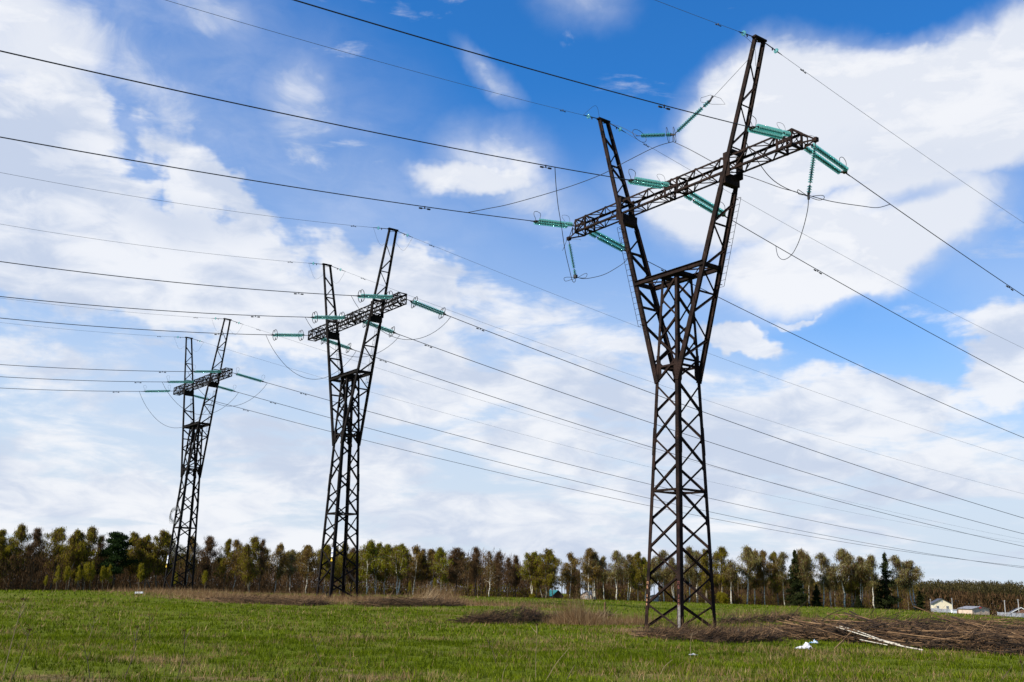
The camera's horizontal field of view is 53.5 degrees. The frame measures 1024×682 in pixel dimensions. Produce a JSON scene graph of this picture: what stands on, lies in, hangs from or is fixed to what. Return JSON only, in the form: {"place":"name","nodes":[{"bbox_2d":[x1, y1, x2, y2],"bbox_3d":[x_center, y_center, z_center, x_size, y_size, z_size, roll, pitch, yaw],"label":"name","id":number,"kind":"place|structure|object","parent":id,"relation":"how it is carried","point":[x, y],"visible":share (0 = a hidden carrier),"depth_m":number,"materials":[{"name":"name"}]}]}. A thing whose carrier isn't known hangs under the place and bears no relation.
{"place":"outdoors","nodes":[
{"label":"outdoors","id":0,"kind":"place"},
{"bbox_2d":[0,583,1023,681],"bbox_3d":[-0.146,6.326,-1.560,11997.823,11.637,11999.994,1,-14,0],"label":"ground","id":1,"kind":"structure","parent":0,"point":[95,674],"depth_m":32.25,"materials":[{"name":"green plant"}]},
{"bbox_2d":[0,529,17,577],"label":"birch tree","id":2,"kind":"object","parent":1,"relation":"on","point":[6,547],"visible":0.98,"depth_m":176.83,"materials":[{"name":"green plant"}]},
{"bbox_2d":[0,522,31,589],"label":"birch tree","id":3,"kind":"object","parent":1,"relation":"on","point":[20,533],"visible":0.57,"depth_m":180.94,"materials":[{"name":"green plant"}]},
{"bbox_2d":[20,527,47,589],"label":"bare tree","id":4,"kind":"object","parent":1,"relation":"on","point":[37,535],"visible":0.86,"depth_m":181.88,"materials":[{"name":"brown plant"}]},
{"bbox_2d":[35,526,67,589],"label":"birch tree","id":5,"kind":"object","parent":1,"relation":"on","point":[59,535],"visible":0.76,"depth_m":184.31,"materials":[{"name":"green plant"}]},
{"bbox_2d":[54,528,100,589],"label":"birch tree","id":6,"kind":"object","parent":1,"relation":"on","point":[81,547],"visible":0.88,"depth_m":182.01,"materials":[{"name":"green plant"}]},
{"bbox_2d":[60,525,102,589],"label":"birch tree","id":7,"kind":"object","parent":1,"relation":"on","point":[92,534],"visible":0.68,"depth_m":183.03,"materials":[{"name":"green plant"}]},
{"bbox_2d":[95,531,143,588],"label":"pine tree","id":8,"kind":"object","parent":1,"relation":"on","point":[116,551],"visible":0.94,"depth_m":184.64,"materials":[{"name":"green plant"}]},
{"bbox_2d":[123,531,152,588],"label":"birch tree","id":9,"kind":"object","parent":1,"relation":"on","point":[134,535],"visible":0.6,"depth_m":190.56,"materials":[{"name":"green plant"}]},
{"bbox_2d":[128,534,161,589],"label":"birch tree","id":10,"kind":"object","parent":1,"relation":"on","point":[147,540],"visible":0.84,"depth_m":189.28,"materials":[{"name":"green plant"}]},
{"bbox_2d":[129,530,173,589],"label":"birch tree","id":11,"kind":"object","parent":1,"relation":"on","point":[162,541],"visible":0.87,"depth_m":190.30,"materials":[{"name":"green plant"}]},
{"bbox_2d":[152,533,186,590],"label":"birch tree","id":12,"kind":"object","parent":1,"relation":"on","point":[172,553],"visible":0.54,"depth_m":192.10,"materials":[{"name":"green plant"}]},
{"bbox_2d":[177,535,201,584],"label":"birch tree","id":13,"kind":"object","parent":1,"relation":"on","point":[191,552],"visible":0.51,"depth_m":195.77,"materials":[{"name":"green plant"}]},
{"bbox_2d":[159,318,232,590],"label":"transmission tower","id":14,"kind":"structure","parent":1,"relation":"on","point":[193,426],"depth_m":111.99,"materials":[{"name":"metal"}]},
{"bbox_2d":[194,395,210,400],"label":"insulator string","id":15,"kind":"object","parent":14,"relation":"attached to","point":[198,396],"visible":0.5,"depth_m":122.36,"materials":[{"name":"glass"}]},
{"bbox_2d":[218,402,1023,566],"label":"power line","id":16,"kind":"object","parent":15,"relation":"attached to","point":[586,492],"visible":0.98,"depth_m":145.32,"materials":[{"name":"metal"}]},
{"bbox_2d":[218,386,237,392],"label":"insulator string","id":17,"kind":"object","parent":14,"relation":"attached to","point":[224,388],"visible":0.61,"depth_m":116.17,"materials":[{"name":"glass"}]},
{"bbox_2d":[238,392,1020,567],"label":"power line","id":18,"kind":"object","parent":17,"relation":"attached to","point":[606,488],"visible":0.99,"depth_m":137.90,"materials":[{"name":"metal"}]},
{"bbox_2d":[234,368,266,382],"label":"insulator string","id":19,"kind":"object","parent":14,"relation":"attached to","point":[250,378],"visible":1,"depth_m":109.67,"materials":[{"name":"glass"}]},
{"bbox_2d":[269,383,1021,558],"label":"power line","id":20,"kind":"object","parent":19,"relation":"attached to","point":[622,477],"visible":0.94,"depth_m":129.37,"materials":[{"name":"metal"}]},
{"bbox_2d":[197,536,222,590],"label":"bare tree","id":21,"kind":"object","parent":1,"relation":"on","point":[208,550],"visible":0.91,"depth_m":199.11,"materials":[{"name":"brown plant"}]},
{"bbox_2d":[210,537,233,590],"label":"birch tree","id":22,"kind":"object","parent":1,"relation":"on","point":[227,553],"visible":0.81,"depth_m":199.58,"materials":[{"name":"green plant"}]},
{"bbox_2d":[221,540,243,590],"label":"birch tree","id":23,"kind":"object","parent":1,"relation":"on","point":[237,544],"visible":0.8,"depth_m":199.11,"materials":[{"name":"green plant"}]},
{"bbox_2d":[229,535,264,591],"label":"birch tree","id":24,"kind":"object","parent":1,"relation":"on","point":[248,557],"visible":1,"depth_m":196.63,"materials":[{"name":"green plant"}]},
{"bbox_2d":[257,539,269,591],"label":"bare tree","id":25,"kind":"object","parent":1,"relation":"on","point":[263,561],"visible":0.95,"depth_m":199.23,"materials":[{"name":"brown plant"}]},
{"bbox_2d":[193,589,341,605],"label":"brush pile","id":26,"kind":"object","parent":1,"relation":"on","point":[269,599],"visible":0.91,"depth_m":65.88,"materials":[{"name":"brown plant"}]},
{"bbox_2d":[267,542,290,590],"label":"birch tree","id":27,"kind":"object","parent":1,"relation":"on","point":[280,551],"visible":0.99,"depth_m":202.25,"materials":[{"name":"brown plant"}]},
{"bbox_2d":[281,549,298,590],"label":"birch tree","id":28,"kind":"object","parent":1,"relation":"on","point":[292,555],"visible":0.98,"depth_m":203.96,"materials":[{"name":"green plant"}]},
{"bbox_2d":[293,544,319,593],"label":"birch tree","id":29,"kind":"object","parent":1,"relation":"on","point":[307,552],"visible":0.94,"depth_m":209.62,"materials":[{"name":"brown plant"}]},
{"bbox_2d":[312,544,341,593],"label":"birch tree","id":30,"kind":"object","parent":1,"relation":"on","point":[327,551],"visible":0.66,"depth_m":207.16,"materials":[{"name":"green plant"}]},
{"bbox_2d":[334,543,359,593],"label":"birch tree","id":31,"kind":"object","parent":1,"relation":"on","point":[338,574],"visible":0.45,"depth_m":211.64,"materials":[{"name":"green plant"}]},
{"bbox_2d":[308,227,406,597],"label":"transmission tower","id":32,"kind":"structure","parent":1,"relation":"on","point":[353,377],"depth_m":82.46,"materials":[{"name":"metal"}]},
{"bbox_2d":[307,311,347,323],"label":"insulator string","id":33,"kind":"object","parent":32,"relation":"attached to","point":[317,317],"visible":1,"depth_m":83.91,"materials":[{"name":"glass"}]},
{"bbox_2d":[0,296,293,317],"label":"power line","id":34,"kind":"object","parent":33,"relation":"attached to","point":[148,309],"visible":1,"depth_m":75.26,"materials":[{"name":"metal"}]},
{"bbox_2d":[321,335,354,351],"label":"insulator string","id":35,"kind":"object","parent":32,"relation":"attached to","point":[336,343],"visible":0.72,"depth_m":92.82,"materials":[{"name":"glass"}]},
{"bbox_2d":[355,350,1023,546],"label":"power line","id":36,"kind":"object","parent":35,"relation":"attached to","point":[662,450],"visible":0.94,"depth_m":107.83,"materials":[{"name":"metal"}]},
{"bbox_2d":[354,289,396,303],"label":"insulator string","id":37,"kind":"object","parent":32,"relation":"attached to","point":[376,296],"visible":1,"depth_m":77.68,"materials":[{"name":"glass"}]},
{"bbox_2d":[0,261,353,295],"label":"power line","id":38,"kind":"object","parent":37,"relation":"attached to","point":[174,282],"visible":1,"depth_m":68.58,"materials":[{"name":"metal"}]},
{"bbox_2d":[361,318,398,336],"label":"insulator string","id":39,"kind":"object","parent":32,"relation":"attached to","point":[386,329],"visible":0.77,"depth_m":86.57,"materials":[{"name":"glass"}]},
{"bbox_2d":[399,334,1022,533],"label":"power line","id":40,"kind":"object","parent":39,"relation":"attached to","point":[686,434],"visible":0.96,"depth_m":100.34,"materials":[{"name":"metal"}]},
{"bbox_2d":[407,296,447,318],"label":"insulator string","id":41,"kind":"object","parent":32,"relation":"attached to","point":[428,307],"visible":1,"depth_m":80.12,"materials":[{"name":"glass"}]},
{"bbox_2d":[448,315,1022,517],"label":"power line","id":42,"kind":"object","parent":41,"relation":"attached to","point":[713,415],"visible":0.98,"depth_m":92.87,"materials":[{"name":"metal"}]},
{"bbox_2d":[349,539,391,593],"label":"birch tree","id":43,"kind":"object","parent":1,"relation":"on","point":[367,555],"visible":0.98,"depth_m":210.89,"materials":[{"name":"green plant"}]},
{"bbox_2d":[362,541,389,593],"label":"birch tree","id":44,"kind":"object","parent":1,"relation":"on","point":[380,548],"visible":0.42,"depth_m":216.88,"materials":[{"name":"green plant"}]},
{"bbox_2d":[377,543,400,593],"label":"birch tree","id":45,"kind":"object","parent":1,"relation":"on","point":[388,548],"visible":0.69,"depth_m":217.46,"materials":[{"name":"green plant"}]},
{"bbox_2d":[383,543,412,594],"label":"birch tree","id":46,"kind":"object","parent":1,"relation":"on","point":[401,554],"visible":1,"depth_m":214.47,"materials":[{"name":"green plant"}]},
{"bbox_2d":[347,588,469,606],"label":"brush pile","id":47,"kind":"object","parent":1,"relation":"on","point":[411,601],"visible":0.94,"depth_m":70.80,"materials":[{"name":"brown plant"}]},
{"bbox_2d":[395,544,427,594],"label":"birch tree","id":48,"kind":"object","parent":1,"relation":"on","point":[414,566],"visible":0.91,"depth_m":218.39,"materials":[{"name":"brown plant"}]},
{"bbox_2d":[420,546,452,591],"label":"birch tree","id":49,"kind":"object","parent":1,"relation":"on","point":[441,560],"visible":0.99,"depth_m":216.82,"materials":[{"name":"green plant"}]},
{"bbox_2d":[49,578,825,636],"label":"dead stems","id":50,"kind":"object","parent":1,"relation":"on","point":[575,619],"visible":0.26,"depth_m":74.09,"materials":[{"name":"plant"}]},
{"bbox_2d":[445,547,478,594],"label":"tree","id":51,"kind":"object","parent":1,"relation":"on","point":[455,561],"visible":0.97,"depth_m":219.56,"materials":[{"name":"brown plant"}]},
{"bbox_2d":[0,543,924,608],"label":"woodland","id":52,"kind":"object","parent":1,"relation":"on","point":[675,582],"depth_m":236.34,"materials":[{"name":"green plant"}]},
{"bbox_2d":[15,544,928,599],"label":"woodland crowns","id":53,"kind":"object","parent":52,"relation":"attached to","point":[915,588],"visible":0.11,"depth_m":248.02,"materials":[{"name":"green plant"}]},
{"bbox_2d":[0,549,930,611],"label":"thicket","id":54,"kind":"object","parent":1,"relation":"on","point":[25,583],"visible":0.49,"depth_m":211.64,"materials":[{"name":"plant"}]},
{"bbox_2d":[464,546,483,595],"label":"tree","id":55,"kind":"object","parent":1,"relation":"on","point":[476,565],"visible":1,"depth_m":223.36,"materials":[{"name":"brown plant"}]},
{"bbox_2d":[481,550,499,596],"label":"birch tree","id":56,"kind":"object","parent":1,"relation":"on","point":[488,561],"visible":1,"depth_m":218.74,"materials":[{"name":"green plant"}]},
{"bbox_2d":[492,551,512,595],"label":"bare tree","id":57,"kind":"object","parent":1,"relation":"on","point":[498,563],"visible":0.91,"depth_m":224.22,"materials":[{"name":"brown plant"}]},
{"bbox_2d":[513,551,546,593],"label":"birch tree","id":58,"kind":"object","parent":1,"relation":"on","point":[523,568],"visible":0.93,"depth_m":222.82,"materials":[{"name":"green plant"}]},
{"bbox_2d":[447,600,616,624],"bbox_3d":[2.851,15.278,56.704,3.796,1.784,20.264,-7,-16,29],"label":"brush pile","id":59,"kind":"object","parent":1,"relation":"on","point":[498,617],"visible":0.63,"depth_m":50.75,"materials":[{"name":"brown plant"}]},
{"bbox_2d":[525,547,559,597],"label":"birch tree","id":60,"kind":"object","parent":1,"relation":"on","point":[547,557],"visible":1,"depth_m":221.26,"materials":[{"name":"green plant"}]},
{"bbox_2d":[557,551,580,598],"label":"birch tree","id":61,"kind":"object","parent":1,"relation":"on","point":[569,569],"visible":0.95,"depth_m":228.72,"materials":[{"name":"green plant"}]},
{"bbox_2d":[572,548,606,598],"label":"birch tree","id":62,"kind":"object","parent":1,"relation":"on","point":[587,557],"visible":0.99,"depth_m":225.60,"materials":[{"name":"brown plant"}]},
{"bbox_2d":[605,550,628,599],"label":"birch tree","id":63,"kind":"object","parent":1,"relation":"on","point":[619,562],"visible":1,"depth_m":222.53,"materials":[{"name":"green plant"}]},
{"bbox_2d":[325,581,924,609],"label":"undergrowth","id":64,"kind":"object","parent":1,"relation":"on","point":[360,589],"visible":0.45,"depth_m":229.60,"materials":[{"name":"brown plant"}]},
{"bbox_2d":[623,551,646,600],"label":"birch tree","id":65,"kind":"object","parent":1,"relation":"on","point":[635,578],"visible":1,"depth_m":223.27,"materials":[{"name":"green plant"}]},
{"bbox_2d":[652,549,668,600],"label":"birch tree","id":66,"kind":"object","parent":1,"relation":"on","point":[662,554],"visible":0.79,"depth_m":226.68,"materials":[{"name":"green plant"}]},
{"bbox_2d":[683,547,700,602],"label":"birch tree","id":67,"kind":"object","parent":1,"relation":"on","point":[689,574],"visible":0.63,"depth_m":228.80,"materials":[{"name":"green plant"}]},
{"bbox_2d":[566,34,818,629],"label":"transmission tower","id":68,"kind":"structure","parent":1,"relation":"on","point":[677,364],"depth_m":51.77,"materials":[{"name":"metal"}]},
{"bbox_2d":[531,211,573,227],"bbox_3d":[2.383,-7.137,59.536,3.821,0.780,0.688,0,-9,-45],"label":"insulator string","id":69,"kind":"object","parent":68,"relation":"attached to","point":[548,222],"visible":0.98,"depth_m":59.24,"materials":[{"name":"green glass"}]},
{"bbox_2d":[0,136,530,220],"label":"power line","id":70,"kind":"object","parent":69,"relation":"attached to","point":[420,207],"visible":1,"depth_m":45.49,"materials":[{"name":"metal"}]},
{"bbox_2d":[588,228,625,251],"bbox_3d":[5.983,-6.362,62.453,3.821,0.780,0.688,23,-23,-32],"label":"insulator string","id":71,"kind":"object","parent":68,"relation":"attached to","point":[607,240],"visible":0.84,"depth_m":62.26,"materials":[{"name":"glass"}]},
{"bbox_2d":[639,257,1023,437],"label":"power line","id":72,"kind":"object","parent":71,"relation":"attached to","point":[832,352],"visible":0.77,"depth_m":74.52,"materials":[{"name":"metal"}]},
{"bbox_2d":[626,169,670,188],"bbox_3d":[7.119,-8.525,53.240,3.821,0.780,0.688,-1,-8,-45],"label":"insulator string","id":73,"kind":"object","parent":68,"relation":"attached to","point":[646,182],"visible":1,"depth_m":53.00,"materials":[{"name":"glass"}]},
{"bbox_2d":[0,50,625,179],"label":"power line","id":74,"kind":"object","parent":73,"relation":"attached to","point":[290,114],"visible":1,"depth_m":37.64,"materials":[{"name":"metal"}]},
{"bbox_2d":[682,187,726,217],"bbox_3d":[10.717,-7.762,56.159,3.821,0.780,0.688,23,-24,-32],"label":"insulator string","id":75,"kind":"object","parent":68,"relation":"attached to","point":[701,201],"visible":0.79,"depth_m":55.87,"materials":[{"name":"glass"}]},
{"bbox_2d":[733,221,1023,382],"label":"power line","id":76,"kind":"object","parent":75,"relation":"attached to","point":[817,270],"visible":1,"depth_m":63.84,"materials":[{"name":"metal"}]},
{"bbox_2d":[747,115,790,138],"bbox_3d":[11.854,-9.916,46.944,3.821,0.780,0.688,-2,-8,-45],"label":"insulator string","id":77,"kind":"object","parent":68,"relation":"attached to","point":[768,131],"visible":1,"depth_m":46.71,"materials":[{"name":"glass"}]},
{"bbox_2d":[293,0,746,126],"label":"power line","id":78,"kind":"object","parent":77,"relation":"attached to","point":[664,105],"visible":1,"depth_m":34.90,"materials":[{"name":"metal"}]},
{"bbox_2d":[803,135,849,175],"bbox_3d":[15.451,-9.144,49.859,3.821,0.780,0.688,24,-24,-32],"label":"insulator string","id":79,"kind":"object","parent":68,"relation":"attached to","point":[832,159],"visible":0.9,"depth_m":49.75,"materials":[{"name":"glass"}]},
{"bbox_2d":[693,548,718,602],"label":"birch tree","id":80,"kind":"object","parent":1,"relation":"on","point":[704,561],"visible":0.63,"depth_m":226.83,"materials":[{"name":"green plant"}]},
{"bbox_2d":[628,615,804,643],"bbox_3d":[7.661,10.894,37.827,6.600,1.462,4.832,1,-14,0],"label":"brush pile","id":81,"kind":"object","parent":1,"relation":"on","point":[717,635],"visible":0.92,"depth_m":37.42,"materials":[{"name":"brown plant"}]},
{"bbox_2d":[708,546,742,593],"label":"birch tree","id":82,"kind":"object","parent":1,"relation":"on","point":[720,554],"visible":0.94,"depth_m":226.19,"materials":[{"name":"green plant"}]},
{"bbox_2d":[719,562,739,603],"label":"birch tree","id":83,"kind":"object","parent":1,"relation":"on","point":[730,574],"visible":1,"depth_m":224.25,"materials":[{"name":"green plant"}]},
{"bbox_2d":[735,545,762,603],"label":"birch tree","id":84,"kind":"object","parent":1,"relation":"on","point":[747,554],"visible":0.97,"depth_m":228.72,"materials":[{"name":"green plant"}]},
{"bbox_2d":[709,605,804,623],"bbox_3d":[15.716,17.076,63.015,2.417,1.599,14.508,-9,-17,35],"label":"brush pile","id":85,"kind":"object","parent":1,"relation":"on","point":[755,617],"visible":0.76,"depth_m":61.65,"materials":[{"name":"brown plant"}]},
{"bbox_2d":[747,548,766,604],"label":"birch tree","id":86,"kind":"object","parent":1,"relation":"on","point":[755,584],"visible":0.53,"depth_m":230.58,"materials":[{"name":"green plant"}]},
{"bbox_2d":[744,549,776,604],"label":"birch tree","id":87,"kind":"object","parent":1,"relation":"on","point":[762,556],"visible":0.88,"depth_m":230.61,"materials":[{"name":"green plant"}]},
{"bbox_2d":[762,550,786,604],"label":"birch tree","id":88,"kind":"object","parent":1,"relation":"on","point":[775,581],"visible":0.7,"depth_m":230.98,"materials":[{"name":"green plant"}]},
{"bbox_2d":[769,552,789,605],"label":"birch tree","id":89,"kind":"object","parent":1,"relation":"on","point":[780,559],"visible":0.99,"depth_m":230.19,"materials":[{"name":"green plant"}]},
{"bbox_2d":[783,549,808,605],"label":"spruce tree","id":90,"kind":"object","parent":1,"relation":"on","point":[797,596],"visible":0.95,"depth_m":227.40,"materials":[{"name":"green plant"}]},
{"bbox_2d":[788,548,819,606],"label":"birch tree","id":91,"kind":"object","parent":1,"relation":"on","point":[803,558],"visible":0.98,"depth_m":227.66,"materials":[{"name":"green plant"}]},
{"bbox_2d":[813,552,838,606],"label":"birch tree","id":92,"kind":"object","parent":1,"relation":"on","point":[823,561],"visible":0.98,"depth_m":231.12,"materials":[{"name":"green plant"}]},
{"bbox_2d":[828,548,863,607],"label":"birch tree","id":93,"kind":"object","parent":1,"relation":"on","point":[847,559],"visible":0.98,"depth_m":231.84,"materials":[{"name":"green plant"}]},
{"bbox_2d":[841,554,868,607],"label":"birch tree","id":94,"kind":"object","parent":1,"relation":"on","point":[851,588],"visible":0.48,"depth_m":233.11,"materials":[{"name":"green plant"}]},
{"bbox_2d":[849,555,873,600],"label":"birch tree","id":95,"kind":"object","parent":1,"relation":"on","point":[860,560],"visible":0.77,"depth_m":232.54,"materials":[{"name":"green plant"}]},
{"bbox_2d":[854,554,880,607],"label":"birch tree","id":96,"kind":"object","parent":1,"relation":"on","point":[870,566],"visible":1,"depth_m":231.01,"materials":[{"name":"green plant"}]},
{"bbox_2d":[744,604,1023,654],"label":"brush pile","id":97,"kind":"object","parent":1,"relation":"on","point":[1001,637],"visible":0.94,"depth_m":35.62,"materials":[{"name":"brown plant"}]},
{"bbox_2d":[871,552,902,609],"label":"spruce tree","id":98,"kind":"object","parent":1,"relation":"on","point":[888,599],"visible":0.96,"depth_m":232.23,"materials":[{"name":"green plant"}]},
{"bbox_2d":[769,586,1023,615],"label":"forest understorey","id":99,"kind":"object","parent":1,"relation":"on","point":[956,603],"visible":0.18,"depth_m":565.28,"materials":[{"name":"plant"}]},
{"bbox_2d":[888,554,911,607],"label":"birch tree","id":100,"kind":"object","parent":1,"relation":"on","point":[896,563],"visible":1,"depth_m":234.01,"materials":[{"name":"green plant"}]},
{"bbox_2d":[788,579,1023,615],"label":"forest","id":101,"kind":"object","parent":1,"relation":"on","point":[1009,588],"depth_m":582.39,"materials":[{"name":"green plant"}]},
{"bbox_2d":[892,560,924,608],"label":"birch tree","id":102,"kind":"object","parent":1,"relation":"on","point":[915,574],"visible":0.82,"depth_m":235.39,"materials":[{"name":"green plant"}]},
{"bbox_2d":[957,606,990,614],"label":"shed","id":103,"kind":"structure","parent":1,"relation":"on","point":[969,609],"depth_m":388.88,"materials":[{"name":"paint"}]},
{"bbox_2d":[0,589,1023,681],"bbox_3d":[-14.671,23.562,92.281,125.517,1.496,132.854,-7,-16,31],"label":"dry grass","id":104,"kind":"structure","parent":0,"point":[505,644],"depth_m":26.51,"materials":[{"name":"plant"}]},
{"bbox_2d":[0,0,1023,594],"label":"sky","id":105,"kind":"structure","parent":0,"point":[945,77],"materials":[{"name":"blue"}]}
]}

